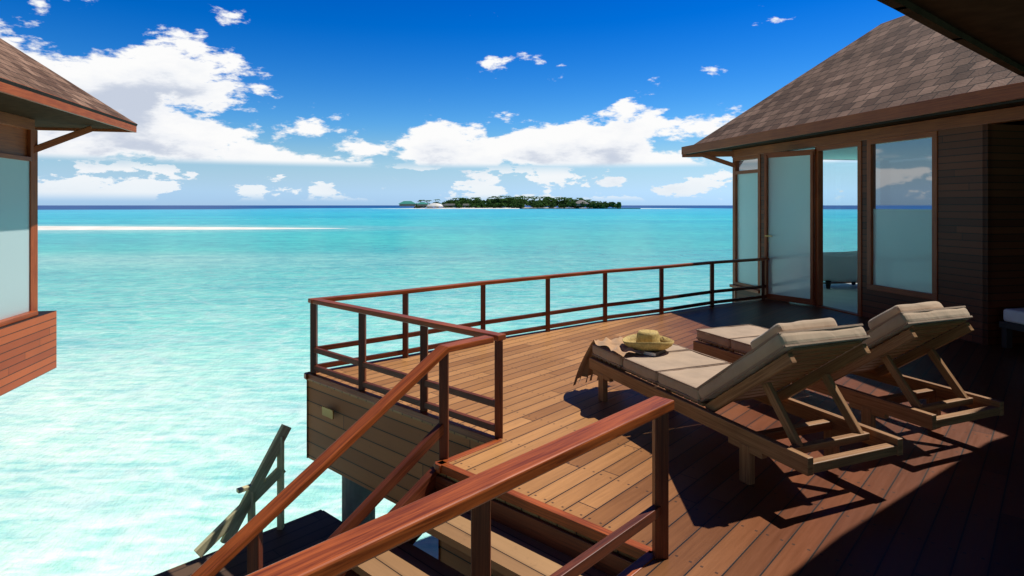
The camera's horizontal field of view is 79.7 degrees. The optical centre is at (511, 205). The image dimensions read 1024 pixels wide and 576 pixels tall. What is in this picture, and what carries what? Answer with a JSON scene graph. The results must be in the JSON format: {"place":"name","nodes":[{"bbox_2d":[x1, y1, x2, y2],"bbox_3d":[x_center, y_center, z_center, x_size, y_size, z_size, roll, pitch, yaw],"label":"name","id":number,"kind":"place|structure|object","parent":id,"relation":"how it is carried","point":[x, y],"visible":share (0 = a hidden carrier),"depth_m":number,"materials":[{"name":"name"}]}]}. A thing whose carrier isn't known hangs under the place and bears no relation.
{"place":"outdoors","nodes":[
{"label":"outdoors","id":0,"kind":"place"},
{"bbox_2d":[0,311,56,395],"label":"cladding","id":1,"kind":"structure","parent":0,"point":[28,349],"depth_m":8.28,"materials":[{"name":"brown wood"}]},
{"bbox_2d":[0,111,92,326],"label":"frames","id":2,"kind":"structure","parent":1,"relation":"on","point":[18,137],"depth_m":8.63,"materials":[{"name":"brown wood"}]},
{"bbox_2d":[0,158,28,319],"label":"glass","id":3,"kind":"object","parent":2,"relation":"attached to","point":[14,237],"visible":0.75,"depth_m":8.28,"materials":[{"name":"clear glass"}]},
{"bbox_2d":[0,92,120,128],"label":"roof soffit","id":4,"kind":"structure","parent":2,"relation":"on","point":[44,116],"depth_m":8.32,"materials":[{"name":"brown wood"}]},
{"bbox_2d":[0,77,136,132],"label":"roof fascia","id":5,"kind":"structure","parent":4,"relation":"on","point":[11,90],"depth_m":7.85,"materials":[{"name":"brown wood"}]},
{"bbox_2d":[0,38,137,125],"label":"roof","id":6,"kind":"structure","parent":4,"relation":"on","point":[19,66],"depth_m":7.98,"materials":[{"name":"brown wood"}]},
{"bbox_2d":[38,226,344,229],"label":"sand bank","id":7,"kind":"structure","parent":0,"point":[117,228],"depth_m":97.34,"materials":[{"name":"beige sand"}]},
{"bbox_2d":[0,205,856,575],"bbox_3d":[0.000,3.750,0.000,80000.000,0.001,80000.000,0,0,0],"label":"sea","id":8,"kind":"structure","parent":0,"point":[154,411],"depth_m":20.32,"materials":[{"name":"liquid"}]},
{"bbox_2d":[342,476,374,526],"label":"piles","id":9,"kind":"object","parent":8,"relation":"in","point":[355,495],"depth_m":5.52,"materials":[{"name":"concrete"}]},
{"bbox_2d":[352,510,609,575],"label":"stair treads","id":10,"kind":"object","parent":9,"relation":"on","point":[514,553],"visible":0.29,"depth_m":3.14,"materials":[{"name":"brown wood"}]},
{"bbox_2d":[306,299,1023,575],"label":"deck","id":11,"kind":"structure","parent":9,"relation":"on","point":[946,500],"depth_m":3.58,"materials":[{"name":"brown wood"}]},
{"bbox_2d":[307,380,634,575],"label":"fascia","id":12,"kind":"structure","parent":11,"relation":"attached to","point":[371,458],"depth_m":4.95,"materials":[{"name":"brown wood"}]},
{"bbox_2d":[322,406,333,418],"bbox_3d":[-1.608,1.810,5.357,0.170,0.075,0.012,0,0,42],"label":"wall light","id":13,"kind":"object","parent":12,"relation":"attached to","point":[328,412],"visible":1,"depth_m":5.35,"materials":[{"name":"beige metal"}]},
{"bbox_2d":[247,261,766,575],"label":"rail posts","id":14,"kind":"object","parent":11,"relation":"on","point":[601,555],"visible":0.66,"depth_m":3.62,"materials":[{"name":"brown wood"}]},
{"bbox_2d":[191,258,768,575],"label":"rail caps","id":15,"kind":"object","parent":14,"relation":"on","point":[339,554],"visible":0.94,"depth_m":2.31,"materials":[{"name":"brown wood"}]},
{"bbox_2d":[304,299,766,575],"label":"fascia trim","id":16,"kind":"structure","parent":11,"relation":"attached to","point":[630,547],"depth_m":3.57,"materials":[{"name":"brown wood"}]},
{"bbox_2d":[589,340,902,484],"bbox_3d":[1.366,1.151,4.168,0.695,0.798,2.180,0,0,-22],"label":"lounger frame","id":17,"kind":"object","parent":11,"relation":"on","point":[764,384],"visible":0.79,"depth_m":3.48,"materials":[{"name":"brown wood"}]},
{"bbox_2d":[573,337,645,385],"bbox_3d":[0.860,1.299,4.958,0.501,0.414,0.662,0,0,-25],"label":"scarf","id":18,"kind":"object","parent":17,"relation":"on","point":[619,347],"visible":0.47,"depth_m":5.08,"materials":[{"name":"beige fabric"}]},
{"bbox_2d":[630,349,664,356],"bbox_3d":[1.048,1.129,4.764,0.230,0.030,0.163,0,0,39],"label":"book","id":19,"kind":"object","parent":17,"relation":"on","point":[655,353],"visible":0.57,"depth_m":4.67,"materials":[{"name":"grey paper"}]},
{"bbox_2d":[622,329,673,350],"bbox_3d":[1.068,1.052,4.814,0.403,0.132,0.331,0,0,0],"label":"hat","id":20,"kind":"object","parent":17,"relation":"on","point":[649,340],"visible":1,"depth_m":4.75,"materials":[{"name":"wicker"}]},
{"bbox_2d":[592,318,866,399],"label":"lounger cushions","id":21,"kind":"object","parent":17,"relation":"on","point":[695,377],"visible":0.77,"depth_m":3.71,"materials":[{"name":"beige fabric"}]},
{"bbox_2d":[592,323,869,402],"bbox_3d":[1.335,0.950,4.242,0.639,0.560,2.007,0,0,-22],"label":"lounger piping","id":22,"kind":"object","parent":21,"relation":"attached to","point":[704,399],"visible":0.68,"depth_m":3.71,"materials":[{"name":"beige fabric"}]},
{"bbox_2d":[823,283,856,312],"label":"bath floor","id":23,"kind":"structure","parent":11,"relation":"on","point":[842,296],"depth_m":10.35,"materials":[{"name":"tile"}]},
{"bbox_2d":[825,281,855,288],"bbox_3d":[6.198,1.460,11.547,1.000,0.140,0.498,0,0,-13],"label":"tub feet","id":24,"kind":"object","parent":23,"relation":"on","point":[828,284],"visible":0.34,"depth_m":11.23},
{"bbox_2d":[823,251,856,281],"bbox_3d":[6.198,1.109,11.547,1.720,0.602,0.800,0,0,-13],"label":"bathtub","id":25,"kind":"object","parent":24,"relation":"on","point":[839,266],"visible":0.34,"depth_m":11.17,"materials":[{"name":"white ceramic"}]},
{"bbox_2d":[693,320,1003,429],"bbox_3d":[2.406,1.151,4.788,0.695,0.798,2.180,0,0,-22],"label":"lounger frame","id":26,"kind":"object","parent":11,"relation":"on","point":[937,397],"visible":0.56,"depth_m":4.07,"materials":[{"name":"brown wood"}]},
{"bbox_2d":[697,301,969,371],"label":"lounger cushions","id":27,"kind":"object","parent":26,"relation":"on","point":[874,334],"visible":0.41,"depth_m":4.06,"materials":[{"name":"beige fabric"}]},
{"bbox_2d":[696,306,972,372],"bbox_3d":[2.375,0.950,4.862,0.639,0.560,2.007,0,0,-22],"label":"lounger piping","id":28,"kind":"object","parent":27,"relation":"attached to","point":[898,328],"visible":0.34,"depth_m":4.02,"materials":[{"name":"beige fabric"}]},
{"bbox_2d":[729,105,1023,316],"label":"window frames","id":29,"kind":"structure","parent":11,"relation":"on","point":[912,131],"depth_m":8.68,"materials":[{"name":"brown wood"}]},
{"bbox_2d":[682,151,734,166],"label":"bath brackets","id":30,"kind":"object","parent":29,"relation":"attached to","point":[713,155],"visible":0.86,"depth_m":11.71,"materials":[{"name":"brown wood"}]},
{"bbox_2d":[738,137,931,298],"bbox_3d":[6.508,0.330,9.342,4.604,2.360,6.003,0,0,0],"label":"window glass","id":31,"kind":"object","parent":29,"relation":"attached to","point":[902,214],"visible":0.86,"depth_m":8.36,"materials":[{"name":"clear glass"}]},
{"bbox_2d":[686,15,1023,154],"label":"roof","id":32,"kind":"structure","parent":29,"relation":"on","point":[902,60],"depth_m":8.68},
{"bbox_2d":[710,101,1023,151],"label":"roof soffit","id":33,"kind":"structure","parent":29,"relation":"on","point":[1008,105],"depth_m":7.86,"materials":[{"name":"brown wood"}]},
{"bbox_2d":[681,82,1023,153],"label":"roof fascia","id":34,"kind":"structure","parent":33,"relation":"on","point":[1014,91],"depth_m":7.32,"materials":[{"name":"brown wood"}]},
{"bbox_2d":[732,124,1023,345],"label":"wall","id":35,"kind":"structure","parent":11,"relation":"on","point":[981,223],"depth_m":6.90,"materials":[{"name":"brown wood"}]},
{"bbox_2d":[999,321,1023,347],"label":"day bed frame","id":36,"kind":"object","parent":11,"relation":"on","point":[1006,327],"visible":1,"depth_m":6.64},
{"bbox_2d":[1003,308,1023,324],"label":"cushion","id":37,"kind":"object","parent":36,"relation":"on","point":[1014,315],"visible":1,"depth_m":6.58,"materials":[{"name":"white fabric"}]},
{"bbox_2d":[387,208,416,208],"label":"island spit","id":38,"kind":"structure","parent":8,"relation":"on","point":[401,208],"depth_m":671.32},
{"bbox_2d":[427,203,442,205],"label":"boat","id":39,"kind":"object","parent":8,"relation":"on","point":[434,204],"visible":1,"depth_m":663.85,"materials":[{"name":"white"}]},
{"bbox_2d":[417,207,554,208],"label":"beach","id":40,"kind":"structure","parent":8,"relation":"on","point":[479,208],"depth_m":655.58,"materials":[{"name":"beige sand"}]},
{"bbox_2d":[399,200,640,208],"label":"island buildings","id":41,"kind":"structure","parent":40,"relation":"on","point":[407,203],"depth_m":667.50,"materials":[{"name":"grey"}]},
{"bbox_2d":[414,196,621,207],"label":"island trees","id":42,"kind":"object","parent":8,"relation":"on","point":[517,202],"visible":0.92,"depth_m":681.87,"materials":[{"name":"green plant"}]},
{"bbox_2d":[641,208,673,208],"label":"island spit","id":43,"kind":"structure","parent":8,"relation":"on","point":[657,208],"depth_m":679.25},
{"bbox_2d":[0,0,903,204],"label":"sky","id":44,"kind":"structure","parent":0,"point":[231,102],"materials":[{"name":"blue"}]},
{"bbox_2d":[788,147,856,159],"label":"bath ceiling","id":45,"kind":"structure","parent":0,"point":[846,154],"depth_m":10.65,"materials":[{"name":"white paint"}]},
{"bbox_2d":[908,0,1023,66],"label":"eave","id":46,"kind":"object","parent":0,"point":[997,26],"visible":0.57,"depth_m":2.67,"materials":[{"name":"brown wood"}]},
{"bbox_2d":[877,0,1023,76],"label":"eave board","id":47,"kind":"object","parent":46,"relation":"on","point":[921,16],"visible":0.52,"depth_m":2.79,"materials":[{"name":"brown wood"}]},
{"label":"platform piles","id":48,"kind":"object","parent":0,"visible":0},
{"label":"platform joists","id":49,"kind":"object","parent":48,"relation":"attached to","visible":0},
{"bbox_2d":[154,509,341,575],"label":"platform","id":50,"kind":"structure","parent":49,"relation":"on","point":[295,536],"depth_m":5.21,"materials":[{"name":"brown wood"}]},
{"bbox_2d":[194,424,290,557],"bbox_3d":[-2.271,2.461,5.222,0.068,1.018,0.814,0,0,43],"label":"stair railing","id":51,"kind":"object","parent":50,"relation":"on","point":[226,529],"visible":0.75,"depth_m":5.27,"materials":[{"name":"brown wood"}]}
]}

